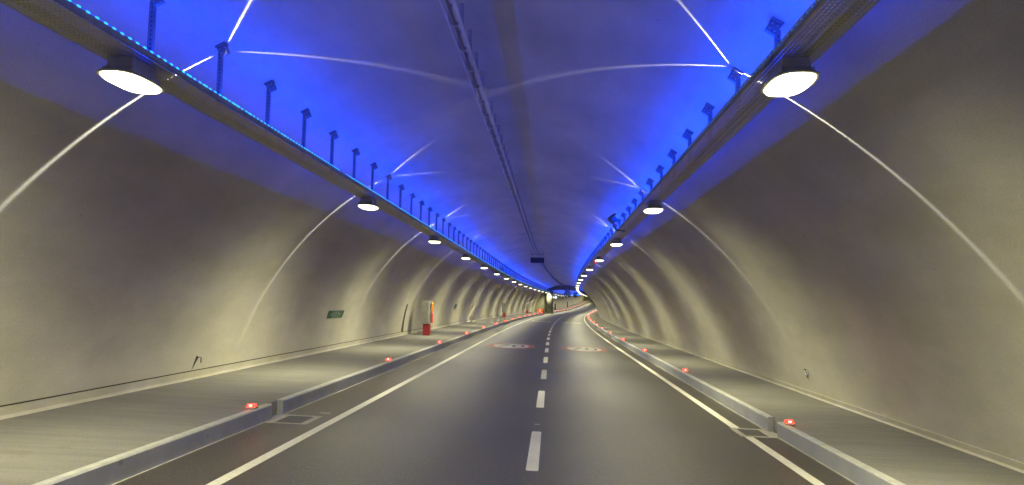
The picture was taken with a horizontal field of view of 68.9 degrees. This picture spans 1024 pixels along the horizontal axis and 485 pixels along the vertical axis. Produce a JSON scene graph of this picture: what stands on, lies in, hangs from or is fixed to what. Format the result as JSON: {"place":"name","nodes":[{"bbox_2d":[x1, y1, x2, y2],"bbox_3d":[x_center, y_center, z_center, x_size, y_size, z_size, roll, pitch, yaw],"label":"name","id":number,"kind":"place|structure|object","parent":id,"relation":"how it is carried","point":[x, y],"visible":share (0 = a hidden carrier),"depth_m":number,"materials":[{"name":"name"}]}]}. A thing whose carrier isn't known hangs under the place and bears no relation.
{"place":"outdoors","nodes":[
{"label":"outdoors","id":0,"kind":"place"},
{"bbox_2d":[0,312,545,484],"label":"pavement","id":1,"kind":"structure","parent":0,"point":[36,447],"depth_m":11.41,"materials":[{"name":"concrete"}]},
{"bbox_2d":[0,311,533,419],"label":"wall foot","id":2,"kind":"object","parent":1,"relation":"on","point":[16,410],"depth_m":14.19,"materials":[{"name":"brushed concrete"}]},
{"bbox_2d":[192,356,201,368],"bbox_3d":[-6.565,2.521,15.496,0.112,0.320,0.200,0,-5,15],"label":"wall hook","id":3,"kind":"object","parent":2,"relation":"on","point":[197,357],"depth_m":15.54,"materials":[{"name":"metal"}]},
{"bbox_2d":[0,311,528,406],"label":"wall joint","id":4,"kind":"object","parent":2,"relation":"on","point":[183,372],"depth_m":14.20,"materials":[{"name":"brown"}]},
{"bbox_2d":[418,301,433,334],"bbox_3d":[-4.439,3.851,38.300,0.806,1.828,0.418,1,-5,3],"label":"emergency cabinet","id":5,"kind":"object","parent":1,"relation":"on","point":[426,313],"visible":0.98,"depth_m":38.13,"materials":[{"name":"grey metal"}]},
{"bbox_2d":[500,303,505,316],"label":"emergency cabinet","id":6,"kind":"object","parent":1,"relation":"on","point":[503,309],"visible":0.93,"depth_m":89.82,"materials":[{"name":"grey metal"}]},
{"bbox_2d":[115,301,855,484],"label":"road","id":7,"kind":"structure","parent":0,"point":[474,415],"depth_m":12.07,"materials":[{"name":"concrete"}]},
{"bbox_2d":[32,403,271,484],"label":"kerb","id":8,"kind":"structure","parent":7,"relation":"on","point":[117,468],"depth_m":8.89,"materials":[{"name":"grey paint"}]},
{"bbox_2d":[245,404,257,408],"bbox_3d":[-4.139,2.605,11.867,0.140,0.069,0.168,1,-5,3],"label":"kerb light","id":9,"kind":"object","parent":8,"relation":"on","point":[252,406],"visible":1,"depth_m":11.81,"materials":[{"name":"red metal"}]},
{"bbox_2d":[269,400,279,418],"bbox_3d":[-4.052,2.869,12.715,0.107,0.299,0.500,1,-5,3],"label":"drain slot","id":10,"kind":"object","parent":7,"relation":"on","point":[274,409],"visible":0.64,"depth_m":12.84,"materials":[{"name":"grey concrete"}]},
{"bbox_2d":[266,414,321,424],"bbox_3d":[-3.629,2.959,12.484,0.660,0.015,0.900,1,-5,3],"label":"drain grate","id":11,"kind":"object","parent":7,"relation":"on","point":[297,419],"visible":1,"depth_m":12.45,"materials":[{"name":"metal"}]},
{"bbox_2d":[112,306,578,484],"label":"gutter line","id":12,"kind":"object","parent":7,"relation":"on","point":[259,424],"visible":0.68,"depth_m":11.19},
{"bbox_2d":[277,331,477,414],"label":"kerb","id":13,"kind":"structure","parent":7,"relation":"on","point":[289,403],"depth_m":17.37,"materials":[{"name":"grey paint"}]},
{"bbox_2d":[206,314,548,484],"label":"edge line","id":14,"kind":"object","parent":7,"relation":"on","point":[244,468],"visible":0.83,"depth_m":11.44,"materials":[{"name":"white paint"}]},
{"bbox_2d":[477,319,512,333],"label":"kerb","id":15,"kind":"structure","parent":7,"relation":"on","point":[482,330],"depth_m":57.90,"materials":[{"name":"grey paint"}]},
{"bbox_2d":[487,343,534,348],"bbox_3d":[-0.038,4.996,36.067,2.300,0.046,4.300,1,-5,3],"label":"speed marking","id":16,"kind":"object","parent":7,"relation":"on","point":[510,345],"visible":1,"depth_m":35.94,"materials":[{"name":"white paint"}]},
{"bbox_2d":[546,291,553,313],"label":"round column","id":17,"kind":"structure","parent":7,"relation":"on","point":[549,306],"depth_m":153.22,"materials":[{"name":"concrete"}]},
{"bbox_2d":[513,301,589,321],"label":"kerb","id":18,"kind":"structure","parent":7,"relation":"on","point":[520,318],"depth_m":124.69,"materials":[{"name":"grey paint"}]},
{"bbox_2d":[526,309,585,470],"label":"line","id":19,"kind":"object","parent":7,"relation":"on","point":[533,456],"visible":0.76,"depth_m":11.36,"materials":[{"name":"white paint"}]},
{"bbox_2d":[561,346,606,351],"bbox_3d":[3.465,5.118,35.867,2.220,0.044,4.300,1,-5,3],"label":"speed marking","id":20,"kind":"object","parent":7,"relation":"on","point":[582,349],"visible":1,"depth_m":35.74,"materials":[{"name":"white paint"}]},
{"bbox_2d":[504,325,675,484],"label":"road seams","id":21,"kind":"object","parent":7,"relation":"on","point":[629,421],"visible":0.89,"depth_m":13.16,"materials":[{"name":"grey asphalt"}]},
{"bbox_2d":[592,323,613,339],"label":"kerb","id":22,"kind":"structure","parent":7,"relation":"on","point":[610,335],"depth_m":55.75,"materials":[{"name":"grey paint"}]},
{"bbox_2d":[614,336,773,431],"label":"kerb","id":23,"kind":"structure","parent":7,"relation":"on","point":[761,419],"depth_m":17.56,"materials":[{"name":"grey paint"}]},
{"bbox_2d":[584,314,824,484],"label":"edge line","id":24,"kind":"object","parent":7,"relation":"on","point":[794,467],"visible":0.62,"depth_m":13.49,"materials":[{"name":"white paint"}]},
{"bbox_2d":[587,317,857,484],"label":"gutter line","id":25,"kind":"object","parent":7,"relation":"on","point":[755,424],"visible":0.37,"depth_m":13.14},
{"bbox_2d":[730,428,775,437],"bbox_3d":[4.176,3.307,12.971,0.600,0.014,0.910,1,-5,3],"label":"drain grate","id":26,"kind":"object","parent":7,"relation":"on","point":[744,432],"visible":1,"depth_m":12.94,"materials":[{"name":"metal"}]},
{"bbox_2d":[768,417,780,436],"bbox_3d":[4.572,3.228,12.941,0.107,0.295,0.580,1,-5,3],"label":"drain slot","id":27,"kind":"object","parent":7,"relation":"on","point":[775,421],"visible":0.5,"depth_m":13.11,"materials":[{"name":"grey concrete"}]},
{"bbox_2d":[777,422,904,484],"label":"kerb","id":28,"kind":"structure","parent":7,"relation":"on","point":[856,471],"depth_m":10.12,"materials":[{"name":"grey paint"}]},
{"bbox_2d":[783,420,794,424],"bbox_3d":[4.610,2.995,12.416,0.140,0.069,0.168,1,-5,3],"label":"kerb light","id":29,"kind":"object","parent":28,"relation":"on","point":[788,422],"visible":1,"depth_m":12.36,"materials":[{"name":"red plastic"}]},
{"bbox_2d":[0,0,1023,462],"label":"tunnel lining","id":30,"kind":"object","parent":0,"point":[848,228],"visible":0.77,"depth_m":11.65,"materials":[{"name":"concrete"}]},
{"bbox_2d":[0,0,547,291],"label":"cable tray","id":31,"kind":"object","parent":30,"relation":"hanging from","point":[256,133],"visible":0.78,"depth_m":8.89,"materials":[{"name":"metal"}]},
{"bbox_2d":[94,41,165,93],"bbox_3d":[-3.886,-1.804,7.644,0.486,0.436,0.824,1,-5,3],"label":"tunnel lamp","id":32,"kind":"object","parent":31,"relation":"attached to","point":[130,73],"visible":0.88,"depth_m":7.46,"materials":[{"name":"grey plastic"}]},
{"bbox_2d":[147,0,165,61],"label":"ceiling post","id":33,"kind":"object","parent":31,"relation":"on","point":[154,5],"visible":0.79,"depth_m":7.98,"materials":[{"name":"metal"}]},
{"bbox_2d":[215,42,230,108],"bbox_3d":[-3.742,-2.133,9.625,0.181,0.905,0.120,1,-5,3],"label":"ceiling post","id":34,"kind":"object","parent":31,"relation":"on","point":[223,49],"visible":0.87,"depth_m":9.62,"materials":[{"name":"metal"}]},
{"bbox_2d":[264,80,276,133],"bbox_3d":[-3.653,-1.998,11.258,0.181,0.905,0.120,1,-5,3],"label":"ceiling post","id":35,"kind":"object","parent":31,"relation":"on","point":[270,85],"visible":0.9,"depth_m":11.25,"materials":[{"name":"metal"}]},
{"bbox_2d":[57,0,548,291],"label":"light strip","id":36,"kind":"object","parent":31,"relation":"attached to","point":[89,16],"visible":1,"depth_m":8.77,"materials":[{"name":"metal"}]},
{"bbox_2d":[301,108,311,160],"bbox_3d":[-3.565,-1.864,12.892,0.181,0.905,0.120,1,-5,3],"label":"ceiling post","id":37,"kind":"object","parent":31,"relation":"on","point":[306,113],"visible":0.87,"depth_m":12.88,"materials":[{"name":"metal"}]},
{"bbox_2d":[329,130,338,176],"bbox_3d":[-3.476,-1.729,14.526,0.181,0.905,0.120,1,-5,3],"label":"ceiling post","id":38,"kind":"object","parent":31,"relation":"on","point":[334,135],"visible":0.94,"depth_m":14.52,"materials":[{"name":"metal"}]},
{"bbox_2d":[352,148,360,188],"bbox_3d":[-3.388,-1.595,16.160,0.181,0.905,0.120,1,-5,3],"label":"ceiling post","id":39,"kind":"object","parent":31,"relation":"on","point":[356,152],"visible":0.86,"depth_m":16.15,"materials":[{"name":"metal"}]},
{"bbox_2d":[357,190,378,209],"bbox_3d":[-3.355,-0.997,17.447,0.486,0.436,0.824,1,-5,3],"label":"tunnel lamp","id":40,"kind":"object","parent":31,"relation":"attached to","point":[366,203],"visible":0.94,"depth_m":17.22,"materials":[{"name":"grey plastic"}]},
{"bbox_2d":[370,162,377,190],"bbox_3d":[-3.299,-1.460,17.794,0.181,0.905,0.120,1,-5,3],"label":"ceiling post","id":41,"kind":"object","parent":31,"relation":"on","point":[373,166],"visible":0.87,"depth_m":17.79,"materials":[{"name":"metal"}]},
{"bbox_2d":[385,174,392,199],"bbox_3d":[-3.210,-1.325,19.427,0.181,0.905,0.120,1,-5,3],"label":"ceiling post","id":42,"kind":"object","parent":31,"relation":"on","point":[389,177],"visible":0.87,"depth_m":19.41,"materials":[{"name":"metal"}]},
{"bbox_2d":[398,184,404,211],"bbox_3d":[-3.122,-1.191,21.061,0.181,0.905,0.120,1,-5,3],"label":"ceiling post","id":43,"kind":"object","parent":31,"relation":"on","point":[401,187],"visible":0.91,"depth_m":21.05,"materials":[{"name":"metal"}]},
{"bbox_2d":[410,193,415,214],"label":"ceiling post","id":44,"kind":"object","parent":31,"relation":"on","point":[412,195],"visible":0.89,"depth_m":22.69,"materials":[{"name":"metal"}]},
{"bbox_2d":[419,200,424,225],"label":"ceiling post","id":45,"kind":"object","parent":31,"relation":"on","point":[421,203],"visible":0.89,"depth_m":24.32,"materials":[{"name":"metal"}]},
{"bbox_2d":[427,207,432,225],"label":"ceiling post","id":46,"kind":"object","parent":31,"relation":"on","point":[430,209],"visible":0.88,"depth_m":25.95,"materials":[{"name":"metal"}]},
{"bbox_2d":[428,236,440,243],"bbox_3d":[-2.823,-0.190,27.249,0.486,0.436,0.824,1,-5,3],"label":"tunnel lamp","id":47,"kind":"object","parent":31,"relation":"attached to","point":[434,239],"visible":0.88,"depth_m":27.01,"materials":[{"name":"grey plastic"}]},
{"bbox_2d":[435,213,439,230],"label":"ceiling post","id":48,"kind":"object","parent":31,"relation":"on","point":[437,215],"visible":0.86,"depth_m":27.59,"materials":[{"name":"metal"}]},
{"bbox_2d":[442,218,445,234],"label":"ceiling post","id":49,"kind":"object","parent":31,"relation":"on","point":[443,220],"visible":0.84,"depth_m":29.22,"materials":[{"name":"metal"}]},
{"bbox_2d":[453,226,456,241],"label":"ceiling post","id":50,"kind":"object","parent":31,"relation":"on","point":[454,228],"visible":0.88,"depth_m":32.49,"materials":[{"name":"metal"}]},
{"bbox_2d":[461,254,469,258],"bbox_3d":[-2.292,0.618,37.052,0.486,0.436,0.824,1,-5,3],"label":"tunnel lamp","id":51,"kind":"object","parent":31,"relation":"attached to","point":[465,256],"visible":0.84,"depth_m":36.78,"materials":[{"name":"grey plastic"}]},
{"bbox_2d":[327,309,344,319],"bbox_3d":[-5.913,2.409,25.025,0.022,0.380,1.750,20,-3,5],"label":"exit sign","id":52,"kind":"object","parent":30,"relation":"attached to","point":[337,313],"visible":1,"depth_m":24.97,"materials":[{"name":"green"}]},
{"bbox_2d":[401,304,407,331],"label":"wall recess","id":53,"kind":"structure","parent":30,"relation":"attached to","point":[402,327],"depth_m":36.94,"materials":[{"name":"brown"}]},
{"bbox_2d":[439,0,563,285],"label":"ceiling cable run","id":54,"kind":"object","parent":30,"relation":"attached to","point":[450,20],"visible":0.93,"depth_m":13.82,"materials":[{"name":"metal"}]},
{"bbox_2d":[531,254,543,262],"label":"overhead sign","id":55,"kind":"object","parent":30,"relation":"hanging from","point":[536,260],"visible":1,"depth_m":53.59,"materials":[{"name":"black"}]},
{"bbox_2d":[534,293,546,311],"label":"concrete wall","id":56,"kind":"structure","parent":30,"relation":"attached to","point":[541,302],"depth_m":154.79,"materials":[{"name":"beige concrete"}]},
{"bbox_2d":[535,285,596,308],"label":"concrete arch","id":57,"kind":"structure","parent":30,"relation":"attached to","point":[564,287],"depth_m":154.51,"materials":[{"name":"grey concrete"}]},
{"bbox_2d":[576,0,880,293],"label":"cable tray","id":58,"kind":"object","parent":30,"relation":"hanging from","point":[723,130],"visible":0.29,"depth_m":8.48,"materials":[{"name":"metal"}]},
{"bbox_2d":[595,256,603,261],"bbox_3d":[4.298,0.716,36.686,0.486,0.436,0.824,1,-5,3],"label":"tunnel lamp","id":59,"kind":"object","parent":58,"relation":"attached to","point":[599,258],"visible":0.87,"depth_m":36.43,"materials":[{"name":"grey plastic"}]},
{"bbox_2d":[607,213,624,231],"bbox_3d":[3.162,-0.617,22.570,0.530,0.585,0.477,1,-5,3],"label":"tunnel camera","id":60,"kind":"object","parent":58,"relation":"attached to","point":[612,219],"visible":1,"depth_m":22.43,"materials":[{"name":"blue"}]},
{"bbox_2d":[610,238,622,245],"bbox_3d":[3.766,-0.091,26.884,0.486,0.436,0.824,1,-5,3],"label":"tunnel lamp","id":61,"kind":"object","parent":58,"relation":"attached to","point":[616,242],"visible":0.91,"depth_m":26.64,"materials":[{"name":"grey plastic"}]},
{"bbox_2d":[620,212,625,228],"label":"ceiling post","id":62,"kind":"object","parent":58,"relation":"on","point":[623,215],"visible":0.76,"depth_m":24.00,"materials":[{"name":"metal"}]},
{"bbox_2d":[625,206,630,225],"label":"ceiling post","id":63,"kind":"object","parent":58,"relation":"on","point":[628,208],"visible":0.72,"depth_m":22.37,"materials":[{"name":"metal"}]},
{"bbox_2d":[631,198,637,219],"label":"ceiling post","id":64,"kind":"object","parent":58,"relation":"on","point":[634,200],"visible":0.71,"depth_m":20.73,"materials":[{"name":"metal"}]},
{"bbox_2d":[638,189,644,209],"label":"ceiling post","id":65,"kind":"object","parent":58,"relation":"on","point":[641,192],"visible":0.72,"depth_m":19.10,"materials":[{"name":"metal"}]},
{"bbox_2d":[646,178,653,190],"bbox_3d":[3.225,-1.208,17.479,0.187,0.604,0.120,1,-5,3],"label":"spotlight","id":66,"kind":"object","parent":58,"relation":"on","point":[649,182],"visible":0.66,"depth_m":17.46,"materials":[{"name":"metal"}]},
{"bbox_2d":[642,195,663,213],"bbox_3d":[3.235,-0.898,17.081,0.486,0.436,0.824,1,-5,3],"label":"tunnel lamp","id":67,"kind":"object","parent":58,"relation":"attached to","point":[653,207],"visible":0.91,"depth_m":16.85,"materials":[{"name":"grey plastic"}]},
{"bbox_2d":[655,165,663,191],"bbox_3d":[3.137,-1.342,15.845,0.187,0.604,0.120,1,-5,3],"label":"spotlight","id":68,"kind":"object","parent":58,"relation":"on","point":[659,169],"visible":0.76,"depth_m":15.83,"materials":[{"name":"metal"}]},
{"bbox_2d":[667,149,676,176],"bbox_3d":[3.048,-1.477,14.212,0.187,0.604,0.120,1,-5,3],"label":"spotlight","id":69,"kind":"object","parent":58,"relation":"on","point":[672,153],"visible":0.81,"depth_m":14.20,"materials":[{"name":"metal"}]},
{"bbox_2d":[682,129,692,164],"bbox_3d":[2.960,-1.611,12.578,0.187,0.604,0.120,1,-5,3],"label":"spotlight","id":70,"kind":"object","parent":58,"relation":"on","point":[687,134],"visible":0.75,"depth_m":12.56,"materials":[{"name":"metal"}]},
{"bbox_2d":[588,0,822,263],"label":"light strip","id":71,"kind":"object","parent":58,"relation":"attached to","point":[735,97],"visible":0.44,"depth_m":8.00,"materials":[{"name":"metal"}]},
{"bbox_2d":[701,103,714,143],"bbox_3d":[2.871,-1.746,10.944,0.187,0.604,0.120,1,-5,3],"label":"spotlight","id":72,"kind":"object","parent":58,"relation":"on","point":[708,108],"visible":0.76,"depth_m":10.93,"materials":[{"name":"metal"}]},
{"bbox_2d":[727,67,743,115],"bbox_3d":[2.783,-1.880,9.311,0.187,0.604,0.120,1,-5,3],"label":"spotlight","id":73,"kind":"object","parent":58,"relation":"on","point":[735,74],"visible":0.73,"depth_m":9.29,"materials":[{"name":"metal"}]},
{"bbox_2d":[764,16,783,47],"bbox_3d":[2.694,-2.015,7.677,0.187,0.604,0.120,1,-5,3],"label":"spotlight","id":74,"kind":"object","parent":58,"relation":"on","point":[773,26],"visible":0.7,"depth_m":7.66,"materials":[{"name":"metal"}]},
{"bbox_2d":[760,42,820,96],"bbox_3d":[2.703,-1.706,7.279,0.486,0.436,0.824,1,-5,3],"label":"tunnel lamp","id":75,"kind":"object","parent":58,"relation":"attached to","point":[790,76],"visible":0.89,"depth_m":7.06,"materials":[{"name":"grey plastic"}]},
{"bbox_2d":[553,300,590,311],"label":"pavement","id":76,"kind":"structure","parent":0,"point":[575,305],"depth_m":261.01,"materials":[{"name":"concrete"}]},
{"bbox_2d":[589,311,1023,484],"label":"pavement","id":77,"kind":"structure","parent":0,"point":[904,457],"depth_m":11.98,"materials":[{"name":"concrete"}]},
{"bbox_2d":[599,316,1023,472],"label":"wall foot","id":78,"kind":"object","parent":77,"relation":"on","point":[1015,465],"depth_m":12.93,"materials":[{"name":"paint"}]}
]}

